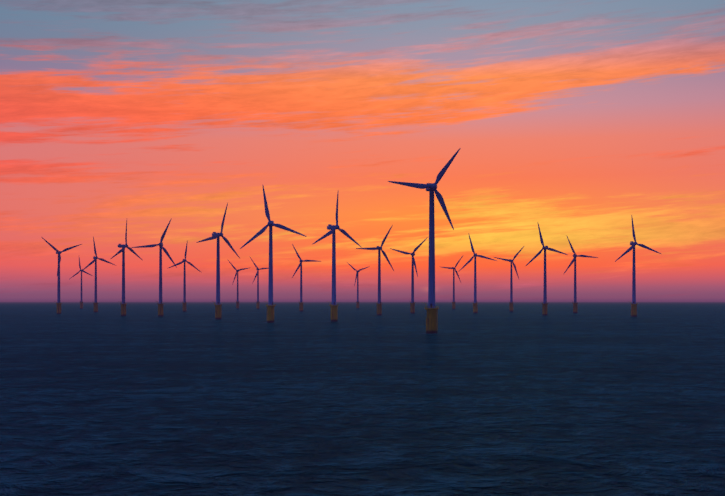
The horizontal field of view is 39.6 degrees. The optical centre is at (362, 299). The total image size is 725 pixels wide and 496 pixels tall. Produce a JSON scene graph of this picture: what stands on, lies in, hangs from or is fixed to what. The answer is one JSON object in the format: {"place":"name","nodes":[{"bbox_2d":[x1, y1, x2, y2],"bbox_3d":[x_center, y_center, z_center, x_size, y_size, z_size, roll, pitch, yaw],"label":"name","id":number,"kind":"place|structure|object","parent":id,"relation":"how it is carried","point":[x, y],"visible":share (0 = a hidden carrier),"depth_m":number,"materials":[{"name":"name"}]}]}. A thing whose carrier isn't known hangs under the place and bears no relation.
{"place":"outdoors","nodes":[
{"label":"outdoors","id":0,"kind":"place"},
{"bbox_2d":[0,300,724,495],"bbox_3d":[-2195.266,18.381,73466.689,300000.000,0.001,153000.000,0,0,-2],"label":"sea","id":1,"kind":"structure","parent":0,"point":[528,398],"depth_m":185.77,"materials":[{"name":"liquid"}]},
{"bbox_2d":[43,238,81,313],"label":"wind turbine","id":2,"kind":"object","parent":1,"relation":"on","point":[58,302],"visible":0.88,"depth_m":1311.81,"materials":[{"name":"paint"}]},
{"bbox_2d":[70,258,93,308],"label":"wind turbine","id":3,"kind":"object","parent":1,"relation":"on","point":[81,304],"visible":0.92,"depth_m":2104.44,"materials":[{"name":"paint"}]},
{"bbox_2d":[82,237,115,311],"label":"wind turbine","id":4,"kind":"object","parent":1,"relation":"on","point":[95,303],"visible":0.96,"depth_m":1482.61,"materials":[{"name":"paint"}]},
{"bbox_2d":[111,220,141,315],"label":"wind turbine","id":5,"kind":"object","parent":1,"relation":"on","point":[123,304],"visible":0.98,"depth_m":1153.60,"materials":[{"name":"paint"}]},
{"bbox_2d":[131,218,176,315],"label":"wind turbine","id":6,"kind":"object","parent":1,"relation":"on","point":[160,304],"visible":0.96,"depth_m":1122.88,"materials":[{"name":"paint"}]},
{"bbox_2d":[167,240,201,311],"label":"wind turbine","id":7,"kind":"object","parent":1,"relation":"on","point":[184,288],"visible":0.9,"depth_m":1576.62,"materials":[{"name":"paint"}]},
{"bbox_2d":[196,203,239,318],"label":"wind turbine","id":8,"kind":"object","parent":1,"relation":"on","point":[218,306],"visible":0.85,"depth_m":951.50,"materials":[{"name":"paint"}]},
{"bbox_2d":[227,259,247,308],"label":"wind turbine","id":9,"kind":"object","parent":1,"relation":"on","point":[237,301],"visible":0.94,"depth_m":2127.57,"materials":[{"name":"paint"}]},
{"bbox_2d":[250,257,268,308],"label":"wind turbine","id":10,"kind":"object","parent":1,"relation":"on","point":[257,302],"visible":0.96,"depth_m":2033.62,"materials":[{"name":"paint"}]},
{"bbox_2d":[240,186,306,322],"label":"wind turbine","id":11,"kind":"object","parent":1,"relation":"on","point":[270,306],"visible":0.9,"depth_m":813.44,"materials":[{"name":"paint"}]},
{"bbox_2d":[292,244,319,310],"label":"wind turbine","id":12,"kind":"object","parent":1,"relation":"on","point":[301,302],"visible":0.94,"depth_m":1599.04,"materials":[{"name":"paint"}]},
{"bbox_2d":[313,194,361,321],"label":"wind turbine","id":13,"kind":"object","parent":1,"relation":"on","point":[334,305],"visible":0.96,"depth_m":855.83,"materials":[{"name":"paint"}]},
{"bbox_2d":[348,263,369,307],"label":"wind turbine","id":14,"kind":"object","parent":1,"relation":"on","point":[358,301],"visible":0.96,"depth_m":2179.86,"materials":[{"name":"paint"}]},
{"bbox_2d":[356,225,393,314],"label":"wind turbine","id":15,"kind":"object","parent":1,"relation":"on","point":[379,304],"visible":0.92,"depth_m":1202.52,"materials":[{"name":"paint"}]},
{"bbox_2d":[390,237,427,313],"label":"wind turbine","id":16,"kind":"object","parent":1,"relation":"on","point":[412,306],"visible":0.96,"depth_m":1360.30,"materials":[{"name":"paint"}]},
{"bbox_2d":[388,148,460,333],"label":"wind turbine","id":17,"kind":"object","parent":1,"relation":"on","point":[432,316],"visible":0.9,"depth_m":550.07,"materials":[{"name":"paint"}]},
{"bbox_2d":[442,256,462,308],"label":"wind turbine","id":18,"kind":"object","parent":1,"relation":"on","point":[453,302],"visible":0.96,"depth_m":1968.50,"materials":[{"name":"paint"}]},
{"bbox_2d":[458,235,496,312],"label":"wind turbine","id":19,"kind":"object","parent":1,"relation":"on","point":[475,303],"visible":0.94,"depth_m":1389.78,"materials":[{"name":"painted metal"},{"name":"concrete"}]},
{"bbox_2d":[494,246,523,311],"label":"wind turbine","id":20,"kind":"object","parent":1,"relation":"on","point":[511,295],"visible":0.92,"depth_m":1589.45,"materials":[{"name":"painted metal"},{"name":"concrete"}]},
{"bbox_2d":[526,224,567,314],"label":"wind turbine","id":21,"kind":"object","parent":1,"relation":"on","point":[545,303],"visible":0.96,"depth_m":1194.78,"materials":[{"name":"painted metal"},{"name":"concrete"}]},
{"bbox_2d":[564,236,597,312],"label":"wind turbine","id":22,"kind":"object","parent":1,"relation":"on","point":[575,306],"visible":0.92,"depth_m":1410.34,"materials":[{"name":"painted metal"},{"name":"concrete"}]},
{"bbox_2d":[615,218,660,316],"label":"wind turbine","id":23,"kind":"object","parent":1,"relation":"on","point":[633,303],"visible":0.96,"depth_m":1103.59,"materials":[{"name":"painted metal"},{"name":"concrete"}]},
{"bbox_2d":[0,0,724,299],"label":"sky","id":24,"kind":"structure","parent":0,"point":[579,120],"materials":[{"name":"orange"}]}
]}

